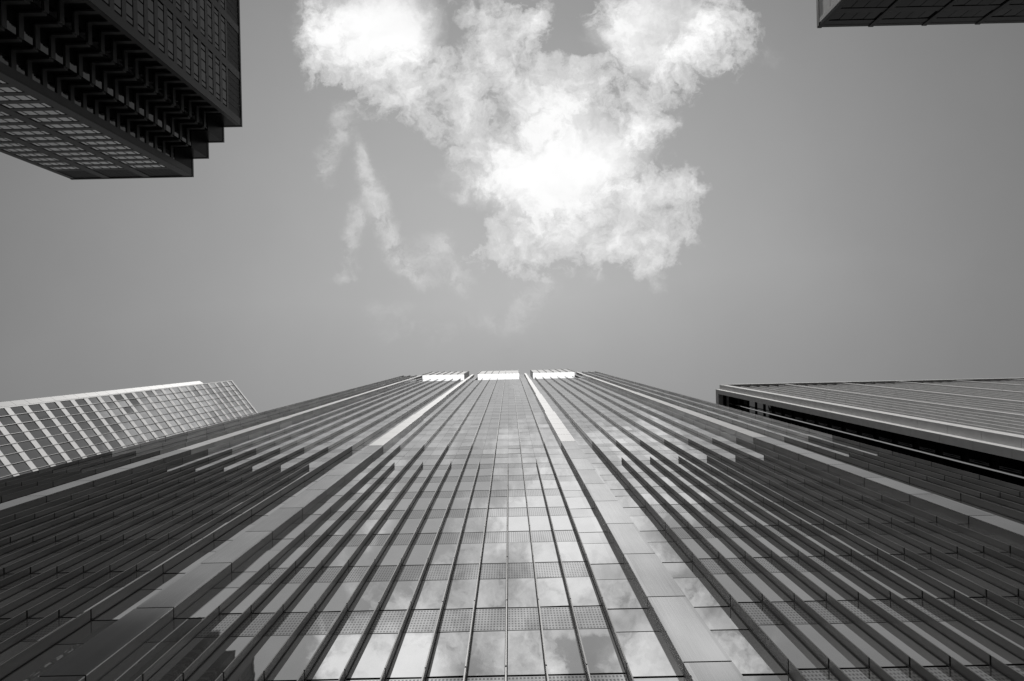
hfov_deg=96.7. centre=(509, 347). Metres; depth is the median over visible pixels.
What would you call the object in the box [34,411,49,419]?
window
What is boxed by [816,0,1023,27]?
dark panelled tower
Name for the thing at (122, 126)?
corner window
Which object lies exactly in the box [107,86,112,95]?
corner window
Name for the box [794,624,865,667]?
window
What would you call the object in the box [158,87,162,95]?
corner window
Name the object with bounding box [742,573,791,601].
window
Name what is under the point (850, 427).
side window
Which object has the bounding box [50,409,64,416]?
window
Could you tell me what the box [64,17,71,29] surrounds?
corner window
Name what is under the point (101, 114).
corner window
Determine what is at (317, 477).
recessed window
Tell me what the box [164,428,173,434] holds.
window
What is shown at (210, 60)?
ribbon window
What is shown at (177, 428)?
window
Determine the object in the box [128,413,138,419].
window
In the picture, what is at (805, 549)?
window
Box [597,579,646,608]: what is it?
recessed window
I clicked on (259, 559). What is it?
recessed window
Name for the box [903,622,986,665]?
window
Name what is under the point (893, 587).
window
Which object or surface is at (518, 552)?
window
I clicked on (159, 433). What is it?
window
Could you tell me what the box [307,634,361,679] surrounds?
window
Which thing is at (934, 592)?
window
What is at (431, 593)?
window
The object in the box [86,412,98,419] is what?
window
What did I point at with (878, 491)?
recessed window
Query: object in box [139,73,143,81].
corner window
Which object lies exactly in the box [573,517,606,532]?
recessed window
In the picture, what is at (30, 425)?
window
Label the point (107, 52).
corner window
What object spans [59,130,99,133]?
ribbon window
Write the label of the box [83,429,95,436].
window
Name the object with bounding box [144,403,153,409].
window
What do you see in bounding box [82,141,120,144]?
ribbon window
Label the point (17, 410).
window
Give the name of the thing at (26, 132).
ribbon window
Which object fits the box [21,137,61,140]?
ribbon window
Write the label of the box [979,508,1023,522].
recessed window
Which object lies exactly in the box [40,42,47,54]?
corner window
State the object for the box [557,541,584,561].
window
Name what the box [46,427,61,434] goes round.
window
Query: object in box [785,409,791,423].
side window
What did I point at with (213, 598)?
recessed window
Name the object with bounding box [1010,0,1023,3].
window
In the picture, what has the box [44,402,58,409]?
window
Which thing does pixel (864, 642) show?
window
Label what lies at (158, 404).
window
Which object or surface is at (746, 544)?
window
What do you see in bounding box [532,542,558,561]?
window
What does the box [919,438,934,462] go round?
side window
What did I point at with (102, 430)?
window
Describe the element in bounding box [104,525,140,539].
window
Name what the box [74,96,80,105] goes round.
corner window
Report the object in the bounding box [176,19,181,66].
ribbon window
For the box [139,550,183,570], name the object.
window
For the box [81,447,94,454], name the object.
window
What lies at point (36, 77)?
corner window
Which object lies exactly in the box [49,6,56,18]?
corner window
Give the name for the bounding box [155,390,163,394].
window
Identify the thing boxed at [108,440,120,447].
window
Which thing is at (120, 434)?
window
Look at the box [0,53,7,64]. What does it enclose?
corner window
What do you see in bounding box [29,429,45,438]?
window
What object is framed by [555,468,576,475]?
recessed window
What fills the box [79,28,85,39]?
corner window
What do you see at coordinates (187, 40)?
ribbon window
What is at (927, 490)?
recessed window
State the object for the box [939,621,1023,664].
window
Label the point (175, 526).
window
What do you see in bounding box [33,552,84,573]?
window
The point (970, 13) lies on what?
window
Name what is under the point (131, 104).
corner window
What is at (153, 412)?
window
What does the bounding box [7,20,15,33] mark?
corner window
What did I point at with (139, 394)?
window
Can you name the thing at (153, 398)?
window
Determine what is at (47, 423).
window
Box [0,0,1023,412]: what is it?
sky
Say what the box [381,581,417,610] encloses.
window
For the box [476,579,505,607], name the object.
window
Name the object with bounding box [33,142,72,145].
ribbon window
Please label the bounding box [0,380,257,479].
white gridded tower
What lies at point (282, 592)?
window
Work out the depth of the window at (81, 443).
117.50 m
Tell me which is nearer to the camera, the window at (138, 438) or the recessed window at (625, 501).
the recessed window at (625, 501)
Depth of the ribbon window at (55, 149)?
107.81 m
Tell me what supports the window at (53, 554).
in the glass tower at (532, 525)
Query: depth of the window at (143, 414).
141.44 m
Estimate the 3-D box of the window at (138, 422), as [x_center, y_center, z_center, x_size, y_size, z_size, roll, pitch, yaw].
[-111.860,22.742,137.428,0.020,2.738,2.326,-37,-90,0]
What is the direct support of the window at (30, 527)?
in the glass tower at (532, 525)
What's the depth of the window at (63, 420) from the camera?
117.49 m
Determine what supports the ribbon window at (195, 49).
in the stepped black tower at (111, 89)
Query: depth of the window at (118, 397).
137.49 m
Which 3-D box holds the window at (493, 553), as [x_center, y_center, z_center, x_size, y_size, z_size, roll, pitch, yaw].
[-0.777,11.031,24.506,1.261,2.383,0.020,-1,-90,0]
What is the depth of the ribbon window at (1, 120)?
94.26 m
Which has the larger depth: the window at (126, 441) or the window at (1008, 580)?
the window at (126, 441)
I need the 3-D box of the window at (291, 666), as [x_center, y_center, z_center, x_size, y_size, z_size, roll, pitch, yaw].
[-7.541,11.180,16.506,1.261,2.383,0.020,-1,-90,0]
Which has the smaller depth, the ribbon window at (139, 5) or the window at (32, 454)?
the ribbon window at (139, 5)
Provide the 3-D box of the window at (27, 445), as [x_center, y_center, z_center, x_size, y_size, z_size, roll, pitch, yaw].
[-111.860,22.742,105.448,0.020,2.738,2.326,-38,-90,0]
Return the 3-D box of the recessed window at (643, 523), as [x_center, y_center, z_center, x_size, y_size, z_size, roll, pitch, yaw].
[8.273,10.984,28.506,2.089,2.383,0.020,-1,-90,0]
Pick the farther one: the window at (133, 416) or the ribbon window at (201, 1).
the window at (133, 416)
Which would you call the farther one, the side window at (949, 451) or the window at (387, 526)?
the side window at (949, 451)
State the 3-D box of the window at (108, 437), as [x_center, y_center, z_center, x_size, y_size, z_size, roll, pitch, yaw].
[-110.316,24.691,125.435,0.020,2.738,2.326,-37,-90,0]
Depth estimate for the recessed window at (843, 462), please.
40.56 m
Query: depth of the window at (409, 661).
16.35 m
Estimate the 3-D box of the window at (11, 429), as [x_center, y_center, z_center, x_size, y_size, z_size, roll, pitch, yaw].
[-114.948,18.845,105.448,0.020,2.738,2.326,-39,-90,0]
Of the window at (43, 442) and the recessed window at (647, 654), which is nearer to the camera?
the recessed window at (647, 654)
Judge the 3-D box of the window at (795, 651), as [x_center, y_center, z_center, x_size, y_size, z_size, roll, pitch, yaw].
[10.045,10.793,16.506,1.261,2.383,0.020,-1,-90,0]
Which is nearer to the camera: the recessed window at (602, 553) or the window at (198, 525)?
the recessed window at (602, 553)
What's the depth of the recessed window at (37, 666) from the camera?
16.64 m
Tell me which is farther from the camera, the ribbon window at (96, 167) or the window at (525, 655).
the ribbon window at (96, 167)
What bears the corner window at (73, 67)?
in the stepped black tower at (111, 89)
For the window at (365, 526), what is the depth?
28.38 m
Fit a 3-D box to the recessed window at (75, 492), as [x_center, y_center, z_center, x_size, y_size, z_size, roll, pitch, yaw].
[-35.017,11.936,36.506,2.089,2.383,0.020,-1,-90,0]
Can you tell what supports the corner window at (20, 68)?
in the stepped black tower at (111, 89)
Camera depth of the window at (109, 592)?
20.40 m
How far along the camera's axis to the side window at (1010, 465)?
66.26 m
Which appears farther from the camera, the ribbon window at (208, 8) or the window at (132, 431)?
the window at (132, 431)
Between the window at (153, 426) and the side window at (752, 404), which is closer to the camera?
the side window at (752, 404)
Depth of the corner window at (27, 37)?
78.88 m
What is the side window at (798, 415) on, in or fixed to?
in the granite building
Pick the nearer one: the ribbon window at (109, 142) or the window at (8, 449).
the window at (8, 449)
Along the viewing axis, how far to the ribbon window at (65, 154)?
110.50 m
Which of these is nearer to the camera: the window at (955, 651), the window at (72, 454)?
the window at (955, 651)
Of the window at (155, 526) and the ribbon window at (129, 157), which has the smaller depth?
the window at (155, 526)
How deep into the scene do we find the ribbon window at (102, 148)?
107.81 m
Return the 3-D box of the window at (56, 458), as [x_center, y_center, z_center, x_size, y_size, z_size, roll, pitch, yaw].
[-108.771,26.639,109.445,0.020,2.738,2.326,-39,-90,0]
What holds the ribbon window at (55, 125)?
in the stepped black tower at (111, 89)
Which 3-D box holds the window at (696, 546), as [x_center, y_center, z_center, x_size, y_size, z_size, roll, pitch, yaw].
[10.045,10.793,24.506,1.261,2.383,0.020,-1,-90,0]
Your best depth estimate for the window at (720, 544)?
24.39 m
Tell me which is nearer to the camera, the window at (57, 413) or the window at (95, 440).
the window at (57, 413)
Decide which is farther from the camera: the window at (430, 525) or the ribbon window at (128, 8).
the ribbon window at (128, 8)
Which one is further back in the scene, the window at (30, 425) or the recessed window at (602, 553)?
the window at (30, 425)
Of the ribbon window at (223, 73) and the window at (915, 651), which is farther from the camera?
the ribbon window at (223, 73)
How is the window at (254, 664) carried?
in the glass tower at (532, 525)
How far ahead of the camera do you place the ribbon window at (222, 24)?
118.55 m
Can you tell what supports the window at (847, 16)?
in the dark panelled tower at (848, 13)
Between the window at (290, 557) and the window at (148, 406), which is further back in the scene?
the window at (148, 406)
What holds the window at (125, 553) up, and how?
in the glass tower at (532, 525)
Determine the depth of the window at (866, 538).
24.35 m
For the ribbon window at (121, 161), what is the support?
in the stepped black tower at (111, 89)
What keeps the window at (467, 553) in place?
in the glass tower at (532, 525)
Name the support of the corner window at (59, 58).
in the stepped black tower at (111, 89)
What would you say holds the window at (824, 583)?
in the glass tower at (532, 525)
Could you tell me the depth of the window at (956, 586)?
20.37 m
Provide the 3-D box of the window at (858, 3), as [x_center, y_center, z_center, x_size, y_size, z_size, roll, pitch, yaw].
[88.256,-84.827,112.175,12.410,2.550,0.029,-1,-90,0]
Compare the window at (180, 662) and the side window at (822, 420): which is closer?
the window at (180, 662)
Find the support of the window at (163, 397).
in the white gridded tower at (36, 434)
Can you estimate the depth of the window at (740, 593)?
20.39 m
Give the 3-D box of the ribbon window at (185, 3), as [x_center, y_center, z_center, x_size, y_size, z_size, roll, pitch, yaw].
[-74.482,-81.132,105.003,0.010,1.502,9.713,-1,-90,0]
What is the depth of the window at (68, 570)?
24.39 m
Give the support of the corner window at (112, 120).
in the stepped black tower at (111, 89)
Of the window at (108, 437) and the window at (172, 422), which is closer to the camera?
the window at (108, 437)
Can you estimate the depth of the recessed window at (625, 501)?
32.44 m
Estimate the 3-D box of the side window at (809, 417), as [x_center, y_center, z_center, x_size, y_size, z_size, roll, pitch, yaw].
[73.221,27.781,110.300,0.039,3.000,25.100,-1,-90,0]
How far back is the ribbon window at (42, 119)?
94.24 m
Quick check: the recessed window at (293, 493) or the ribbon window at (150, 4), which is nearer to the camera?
the recessed window at (293, 493)
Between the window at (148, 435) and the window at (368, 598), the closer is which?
the window at (368, 598)
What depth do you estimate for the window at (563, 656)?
16.36 m
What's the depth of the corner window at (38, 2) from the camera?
76.41 m
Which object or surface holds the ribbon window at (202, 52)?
in the stepped black tower at (111, 89)
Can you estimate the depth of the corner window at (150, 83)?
100.55 m
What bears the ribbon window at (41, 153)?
in the stepped black tower at (111, 89)
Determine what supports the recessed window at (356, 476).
in the glass tower at (532, 525)
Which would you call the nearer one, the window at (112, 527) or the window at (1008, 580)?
the window at (1008, 580)
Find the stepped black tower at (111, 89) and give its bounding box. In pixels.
[0,0,241,179]
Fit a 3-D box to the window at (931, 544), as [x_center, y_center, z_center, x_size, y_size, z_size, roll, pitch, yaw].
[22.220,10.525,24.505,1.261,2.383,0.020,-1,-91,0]
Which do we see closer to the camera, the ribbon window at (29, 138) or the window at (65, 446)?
the ribbon window at (29, 138)
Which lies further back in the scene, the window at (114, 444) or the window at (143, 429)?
the window at (143, 429)
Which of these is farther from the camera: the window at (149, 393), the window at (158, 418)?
the window at (149, 393)
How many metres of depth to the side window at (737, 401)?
145.47 m
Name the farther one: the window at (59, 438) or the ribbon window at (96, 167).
the ribbon window at (96, 167)
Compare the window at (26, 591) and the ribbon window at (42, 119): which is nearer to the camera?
the window at (26, 591)
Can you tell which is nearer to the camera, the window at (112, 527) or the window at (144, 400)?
the window at (112, 527)
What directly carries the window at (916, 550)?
in the glass tower at (532, 525)
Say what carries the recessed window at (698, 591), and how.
in the glass tower at (532, 525)
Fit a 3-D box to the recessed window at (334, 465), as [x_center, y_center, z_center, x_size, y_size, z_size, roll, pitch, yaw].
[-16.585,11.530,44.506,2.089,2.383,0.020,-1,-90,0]
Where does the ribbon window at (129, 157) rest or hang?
in the stepped black tower at (111, 89)
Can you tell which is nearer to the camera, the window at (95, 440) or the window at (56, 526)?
the window at (56, 526)
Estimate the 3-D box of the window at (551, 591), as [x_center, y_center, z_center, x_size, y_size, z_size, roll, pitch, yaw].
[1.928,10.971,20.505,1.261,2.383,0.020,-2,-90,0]
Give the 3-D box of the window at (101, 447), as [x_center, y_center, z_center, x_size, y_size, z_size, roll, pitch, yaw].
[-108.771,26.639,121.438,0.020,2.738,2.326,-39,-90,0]
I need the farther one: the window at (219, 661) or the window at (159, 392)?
the window at (159, 392)
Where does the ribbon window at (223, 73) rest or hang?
in the stepped black tower at (111, 89)
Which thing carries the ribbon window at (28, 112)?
in the stepped black tower at (111, 89)
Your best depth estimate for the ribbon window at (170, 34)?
99.64 m
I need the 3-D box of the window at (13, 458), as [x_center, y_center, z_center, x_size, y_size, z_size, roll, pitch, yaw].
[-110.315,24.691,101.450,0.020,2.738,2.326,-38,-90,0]
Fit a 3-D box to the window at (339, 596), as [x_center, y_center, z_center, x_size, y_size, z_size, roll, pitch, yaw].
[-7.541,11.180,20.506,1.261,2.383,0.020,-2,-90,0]
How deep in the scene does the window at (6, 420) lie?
105.56 m
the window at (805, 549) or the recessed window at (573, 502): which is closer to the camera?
the window at (805, 549)
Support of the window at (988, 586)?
in the glass tower at (532, 525)
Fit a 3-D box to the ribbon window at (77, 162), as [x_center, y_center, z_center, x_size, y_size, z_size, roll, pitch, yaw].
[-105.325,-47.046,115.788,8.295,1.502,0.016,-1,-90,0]
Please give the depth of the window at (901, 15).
116.42 m
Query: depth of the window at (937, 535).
24.39 m
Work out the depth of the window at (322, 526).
28.39 m
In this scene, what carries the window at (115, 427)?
in the white gridded tower at (36, 434)
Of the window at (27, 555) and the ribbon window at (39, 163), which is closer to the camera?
the window at (27, 555)
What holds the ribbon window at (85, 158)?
in the stepped black tower at (111, 89)
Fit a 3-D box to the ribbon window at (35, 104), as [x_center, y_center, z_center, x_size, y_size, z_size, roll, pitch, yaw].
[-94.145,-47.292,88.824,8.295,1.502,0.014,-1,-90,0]
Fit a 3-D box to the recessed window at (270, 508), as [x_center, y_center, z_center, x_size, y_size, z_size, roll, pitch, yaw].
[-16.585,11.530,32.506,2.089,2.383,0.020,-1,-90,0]
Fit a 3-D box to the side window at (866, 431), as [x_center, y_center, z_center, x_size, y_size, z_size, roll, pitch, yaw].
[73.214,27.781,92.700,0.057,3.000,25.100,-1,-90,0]
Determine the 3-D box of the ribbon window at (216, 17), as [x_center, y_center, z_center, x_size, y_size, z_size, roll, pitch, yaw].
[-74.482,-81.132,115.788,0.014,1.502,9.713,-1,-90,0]
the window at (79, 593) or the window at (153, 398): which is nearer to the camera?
the window at (79, 593)
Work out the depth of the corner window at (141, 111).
103.11 m
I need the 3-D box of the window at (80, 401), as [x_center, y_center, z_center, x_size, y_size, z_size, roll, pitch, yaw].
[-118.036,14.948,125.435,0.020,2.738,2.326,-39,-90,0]
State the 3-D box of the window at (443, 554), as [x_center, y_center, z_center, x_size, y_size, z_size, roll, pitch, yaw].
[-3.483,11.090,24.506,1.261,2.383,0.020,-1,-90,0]
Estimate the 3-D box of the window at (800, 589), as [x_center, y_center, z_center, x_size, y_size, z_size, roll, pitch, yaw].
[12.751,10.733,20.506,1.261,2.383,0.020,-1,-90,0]
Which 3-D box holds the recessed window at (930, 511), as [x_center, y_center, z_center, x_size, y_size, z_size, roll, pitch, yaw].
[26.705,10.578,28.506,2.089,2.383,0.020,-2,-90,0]
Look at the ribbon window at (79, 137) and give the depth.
102.32 m
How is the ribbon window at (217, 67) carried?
in the stepped black tower at (111, 89)
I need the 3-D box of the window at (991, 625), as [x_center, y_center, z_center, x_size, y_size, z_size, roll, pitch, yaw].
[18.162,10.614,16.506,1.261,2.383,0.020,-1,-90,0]
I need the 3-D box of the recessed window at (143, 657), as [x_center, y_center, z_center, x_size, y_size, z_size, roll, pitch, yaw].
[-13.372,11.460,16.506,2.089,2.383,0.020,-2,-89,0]
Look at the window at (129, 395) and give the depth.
141.47 m
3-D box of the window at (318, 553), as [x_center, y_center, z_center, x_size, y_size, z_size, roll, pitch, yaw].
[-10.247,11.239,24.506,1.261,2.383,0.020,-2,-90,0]
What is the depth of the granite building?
94.45 m
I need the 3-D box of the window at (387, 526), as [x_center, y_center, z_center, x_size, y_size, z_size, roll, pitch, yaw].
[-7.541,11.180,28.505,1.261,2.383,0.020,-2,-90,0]
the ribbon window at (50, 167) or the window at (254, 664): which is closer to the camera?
the window at (254, 664)
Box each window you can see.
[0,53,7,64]
[0,87,21,91]
[0,96,36,100]
[0,119,22,122]
[0,125,35,128]
[0,143,23,146]
[0,408,8,415]
[0,416,14,424]
[0,436,9,444]
[0,445,15,454]
[0,467,10,476]
[0,527,33,539]
[0,553,34,568]
[0,589,35,607]
[0,589,63,618]
[0,641,37,664]
[2,103,50,107]
[2,644,82,680]
[4,149,35,151]
[4,424,21,433]
[5,453,23,463]
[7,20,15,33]
[7,131,48,134]
[7,553,58,573]
[11,406,26,413]
[11,433,27,441]
[12,462,30,472]
[12,526,56,542]
[16,62,24,74]
[16,153,47,155]
[16,414,32,421]
[17,111,63,114]
[18,441,34,450]
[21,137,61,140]
[23,422,39,430]
[24,32,32,44]
[25,449,41,458]
[28,404,42,411]
[29,158,56,160]
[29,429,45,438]
[30,588,93,617]
[31,117,76,121]
[31,458,47,467]
[32,71,39,82]
[33,0,40,7]
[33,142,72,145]
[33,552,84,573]
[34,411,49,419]
[36,438,51,446]
[36,526,76,541]
[39,163,68,164]
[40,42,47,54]
[41,419,55,427]
[42,446,58,454]
[44,148,82,150]
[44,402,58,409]
[46,124,88,127]
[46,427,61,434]
[47,80,54,91]
[48,492,77,501]
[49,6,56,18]
[49,454,64,462]
[50,167,78,168]
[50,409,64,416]
[52,434,67,442]
[56,52,62,63]
[56,152,93,155]
[56,417,70,424]
[58,526,97,541]
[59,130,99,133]
[59,442,73,450]
[59,552,108,572]
[61,88,67,98]
[61,401,73,406]
[62,587,123,617]
[63,424,76,432]
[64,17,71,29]
[65,407,79,414]
[65,450,80,458]
[68,157,102,159]
[68,432,82,439]
[70,62,76,72]
[71,136,110,138]
[72,414,85,421]
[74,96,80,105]
[75,399,87,405]
[75,439,88,447]
[77,162,112,164]
[77,422,90,429]
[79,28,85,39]
[80,405,92,412]
[80,525,119,540]
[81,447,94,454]
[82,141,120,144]
[83,70,89,80]
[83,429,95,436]
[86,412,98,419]
[86,551,133,572]
[87,103,92,112]
[88,397,99,403]
[89,166,121,168]
[89,436,102,443]
[92,38,98,49]
[92,146,129,149]
[92,419,104,426]
[94,404,105,410]
[94,590,159,620]
[95,443,107,451]
[96,79,101,88]
[97,426,109,433]
[99,110,103,118]
[99,410,110,417]
[99,642,176,680]
[101,396,111,401]
[102,151,139,154]
[103,433,115,440]
[104,417,115,424]
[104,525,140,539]
[105,47,110,57]
[106,402,117,408]
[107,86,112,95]
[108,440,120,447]
[110,117,114,125]
[110,424,121,431]
[111,408,122,414]
[112,551,157,571]
[113,156,148,158]
[113,394,123,400]
[114,0,120,14]
[115,431,127,437]
[116,415,127,421]
[117,56,122,66]
[118,400,128,406]
[119,94,123,102]
[120,122,124,130]
[121,161,156,163]
[121,438,132,444]
[122,422,133,428]
[123,407,133,413]
[124,393,134,398]
[126,0,132,24]
[126,524,162,539]
[127,428,138,435]
[128,64,133,74]
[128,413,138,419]
[129,100,133,108]
[129,399,139,404]
[130,128,134,136]
[131,165,164,167]
[132,435,143,441]
[133,420,143,426]
[134,405,144,411]
[135,392,144,397]
[137,0,143,33]
[138,426,149,432]
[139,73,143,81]
[139,107,143,115]
[139,397,149,403]
[139,411,149,417]
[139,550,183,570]
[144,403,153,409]
[144,418,153,423]
[144,432,153,439]
[145,391,154,395]
[148,0,153,42]
[148,637,217,680]
[149,80,153,89]
[149,424,158,430]
[149,524,183,538]
[150,396,158,401]
[150,410,158,415]
[154,402,163,407]
[154,416,163,421]
[154,430,164,436]
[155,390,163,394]
[158,2,163,50]
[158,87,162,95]
[159,395,167,400]
[159,408,167,413]
[159,422,168,427]
[164,414,172,419]
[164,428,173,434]
[166,552,214,572]
[167,10,172,58]
[169,420,177,425]
[171,523,206,538]
[173,426,182,431]
[175,588,237,618]
[176,0,180,10]
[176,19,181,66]
[184,0,188,18]
[185,28,189,73]
[187,637,252,680]
[192,0,196,26]
[193,36,197,80]
[193,522,228,538]
[200,0,204,34]
[201,44,205,86]
[207,0,211,42]
[208,51,212,93]
[214,8,218,49]
[215,58,219,98]
[215,524,254,540]
[221,16,224,55]
[221,584,270,613]
[222,65,225,104]
[227,636,288,680]
[233,550,280,571]
[253,504,283,515]
[253,583,300,612]
[267,635,324,680]
[270,547,307,568]
[274,523,310,538]
[282,487,307,496]
[285,583,329,612]
[297,546,333,567]
[304,502,334,514]
[305,474,326,481]
[306,520,334,535]
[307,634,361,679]
[317,582,358,611]
[323,546,357,566]
[325,463,342,468]
[327,486,352,495]
[328,520,356,535]
[345,473,367,480]
[347,634,396,678]
[349,581,388,610]
[350,545,382,566]
[351,519,377,534]
[373,519,399,534]
[376,545,406,565]
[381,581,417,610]
[387,633,432,677]
[396,518,420,533]
[403,545,431,564]
[412,580,447,609]
[418,518,442,533]
[427,632,469,676]
[429,544,456,564]
[444,579,476,608]
[456,543,481,563]
[468,631,504,675]
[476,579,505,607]
[482,543,505,563]
[508,542,532,562]
[508,578,536,607]
[508,630,544,675]
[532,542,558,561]
[537,578,568,606]
[543,629,584,674]
[551,458,569,463]
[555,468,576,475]
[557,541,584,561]
[559,481,583,490]
[565,497,593,508]
[566,577,600,605]
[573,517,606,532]
[579,629,624,673]
[583,543,622,563]
[595,467,616,474]
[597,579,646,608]
[604,480,628,489]
[615,496,643,507]
[617,632,682,676]
[629,516,663,530]
[648,542,690,562]
[673,577,727,606]
[681,539,716,558]
[706,538,743,558]
[711,630,785,673]
[713,574,759,601]
[731,538,769,557]
[735,398,739,409]
[742,399,746,411]
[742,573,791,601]
[750,401,754,413]
[755,537,796,556]
[757,403,762,415]
[759,625,825,668]
[766,405,771,418]
[772,573,823,600]
[775,407,781,420]
[781,537,822,555]
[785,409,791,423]
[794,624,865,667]
[795,411,802,426]
[801,572,855,600]
[803,463,825,469]
[805,536,848,555]
[806,413,814,429]
[813,452,832,457]
[818,416,827,433]
[829,535,874,555]
[830,12,881,19]
[831,571,886,599]
[831,623,906,666]
[832,419,841,437]
[836,475,862,483]
[841,0,894,7]
[843,462,865,468]
[846,422,856,441]
[855,535,900,554]
[860,571,919,598]
[862,426,873,445]
[867,623,946,665]
[874,490,908,501]
[878,474,906,482]
[879,429,891,450]
[881,534,928,553]
[883,11,936,18]
[889,570,951,597]
[896,0,951,6]
[898,434,912,456]
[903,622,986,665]
[905,534,954,552]
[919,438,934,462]
[919,570,983,596]
[921,489,958,500]
[922,509,966,523]
[928,533,980,552]
[937,10,992,17]
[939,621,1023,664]
[943,444,960,469]
[948,569,1014,596]
[953,0,1006,5]
[955,533,1006,551]
[969,449,989,477]
[976,620,1023,648]
[977,568,1023,590]
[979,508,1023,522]
[986,535,1023,549]
[993,9,1023,15]
[999,456,1021,485]
[1008,568,1023,575]
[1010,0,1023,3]
[1011,620,1023,626]
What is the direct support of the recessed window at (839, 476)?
in the glass tower at (532, 525)
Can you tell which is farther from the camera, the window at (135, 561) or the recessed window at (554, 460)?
the recessed window at (554, 460)
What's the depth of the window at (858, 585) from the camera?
20.41 m
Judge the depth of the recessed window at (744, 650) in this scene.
16.35 m
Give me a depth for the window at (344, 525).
28.46 m
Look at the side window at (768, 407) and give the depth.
127.69 m
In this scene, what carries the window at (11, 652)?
in the glass tower at (532, 525)
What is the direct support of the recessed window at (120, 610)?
in the glass tower at (532, 525)
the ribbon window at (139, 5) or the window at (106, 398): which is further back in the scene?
the window at (106, 398)
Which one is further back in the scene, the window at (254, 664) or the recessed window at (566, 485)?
the recessed window at (566, 485)
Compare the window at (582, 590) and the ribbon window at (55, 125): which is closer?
the window at (582, 590)
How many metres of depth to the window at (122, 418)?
133.42 m
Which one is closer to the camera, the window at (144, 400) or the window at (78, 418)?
the window at (78, 418)
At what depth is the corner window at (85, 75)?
89.68 m
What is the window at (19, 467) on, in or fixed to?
in the white gridded tower at (36, 434)
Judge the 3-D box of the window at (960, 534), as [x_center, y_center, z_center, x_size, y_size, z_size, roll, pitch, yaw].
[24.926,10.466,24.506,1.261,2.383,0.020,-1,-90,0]
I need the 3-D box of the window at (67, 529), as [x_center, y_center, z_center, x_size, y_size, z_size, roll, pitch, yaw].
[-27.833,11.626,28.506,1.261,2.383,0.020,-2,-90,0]
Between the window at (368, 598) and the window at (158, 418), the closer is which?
the window at (368, 598)
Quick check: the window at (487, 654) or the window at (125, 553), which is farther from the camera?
the window at (125, 553)
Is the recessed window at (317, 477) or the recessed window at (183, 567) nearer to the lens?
the recessed window at (183, 567)
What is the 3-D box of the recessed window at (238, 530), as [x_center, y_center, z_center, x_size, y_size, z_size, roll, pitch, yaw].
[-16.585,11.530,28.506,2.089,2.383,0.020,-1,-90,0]
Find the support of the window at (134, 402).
in the white gridded tower at (36, 434)
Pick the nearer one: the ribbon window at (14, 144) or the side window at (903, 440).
the side window at (903, 440)
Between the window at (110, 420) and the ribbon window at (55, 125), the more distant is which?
the window at (110, 420)
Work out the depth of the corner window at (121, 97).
97.79 m
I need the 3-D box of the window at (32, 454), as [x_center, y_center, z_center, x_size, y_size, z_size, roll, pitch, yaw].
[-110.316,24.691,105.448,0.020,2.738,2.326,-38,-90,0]
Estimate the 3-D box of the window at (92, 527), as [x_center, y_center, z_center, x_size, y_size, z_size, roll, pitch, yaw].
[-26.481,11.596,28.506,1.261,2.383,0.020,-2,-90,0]
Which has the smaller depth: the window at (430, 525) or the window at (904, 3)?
the window at (430, 525)
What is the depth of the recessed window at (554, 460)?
44.29 m
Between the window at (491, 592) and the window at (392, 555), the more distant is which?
the window at (392, 555)
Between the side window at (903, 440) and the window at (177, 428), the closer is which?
the side window at (903, 440)
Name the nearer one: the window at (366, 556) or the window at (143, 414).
the window at (366, 556)
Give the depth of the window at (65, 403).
121.48 m
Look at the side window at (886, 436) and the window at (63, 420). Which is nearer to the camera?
the side window at (886, 436)
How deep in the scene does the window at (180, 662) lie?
16.41 m
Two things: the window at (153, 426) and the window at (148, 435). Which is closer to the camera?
the window at (148, 435)
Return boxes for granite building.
[716,378,1023,486]
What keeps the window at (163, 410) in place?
in the white gridded tower at (36, 434)
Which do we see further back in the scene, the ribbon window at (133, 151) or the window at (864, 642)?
the ribbon window at (133, 151)
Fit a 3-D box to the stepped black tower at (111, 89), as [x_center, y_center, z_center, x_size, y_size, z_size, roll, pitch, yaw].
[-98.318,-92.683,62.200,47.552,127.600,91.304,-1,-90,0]
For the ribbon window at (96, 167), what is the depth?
118.55 m
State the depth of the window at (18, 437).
105.48 m
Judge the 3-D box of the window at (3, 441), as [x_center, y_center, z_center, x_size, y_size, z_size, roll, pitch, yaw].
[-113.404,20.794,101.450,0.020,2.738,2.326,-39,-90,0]
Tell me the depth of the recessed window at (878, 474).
36.52 m
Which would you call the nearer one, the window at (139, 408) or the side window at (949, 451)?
the side window at (949, 451)
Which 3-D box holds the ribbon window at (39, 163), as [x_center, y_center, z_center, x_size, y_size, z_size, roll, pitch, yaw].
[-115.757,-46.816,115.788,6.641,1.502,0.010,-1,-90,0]
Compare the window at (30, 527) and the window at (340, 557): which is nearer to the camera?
the window at (340, 557)
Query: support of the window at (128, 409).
in the white gridded tower at (36, 434)
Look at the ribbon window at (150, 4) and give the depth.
94.24 m
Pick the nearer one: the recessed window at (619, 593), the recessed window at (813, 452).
the recessed window at (619, 593)
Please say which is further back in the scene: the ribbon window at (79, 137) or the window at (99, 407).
the window at (99, 407)
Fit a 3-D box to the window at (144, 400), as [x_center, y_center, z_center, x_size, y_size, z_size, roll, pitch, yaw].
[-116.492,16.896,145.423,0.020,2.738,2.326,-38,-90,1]
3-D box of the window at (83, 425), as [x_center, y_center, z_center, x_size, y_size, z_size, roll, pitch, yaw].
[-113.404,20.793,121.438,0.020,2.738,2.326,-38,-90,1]
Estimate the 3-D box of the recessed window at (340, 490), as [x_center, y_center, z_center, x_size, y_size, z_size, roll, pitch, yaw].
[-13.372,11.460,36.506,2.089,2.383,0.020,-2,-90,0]
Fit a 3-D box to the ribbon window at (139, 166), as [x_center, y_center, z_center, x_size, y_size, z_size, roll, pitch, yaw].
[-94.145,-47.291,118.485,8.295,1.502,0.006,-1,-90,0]
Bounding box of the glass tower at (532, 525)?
[0,369,1023,680]
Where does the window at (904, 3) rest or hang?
in the dark panelled tower at (848, 13)

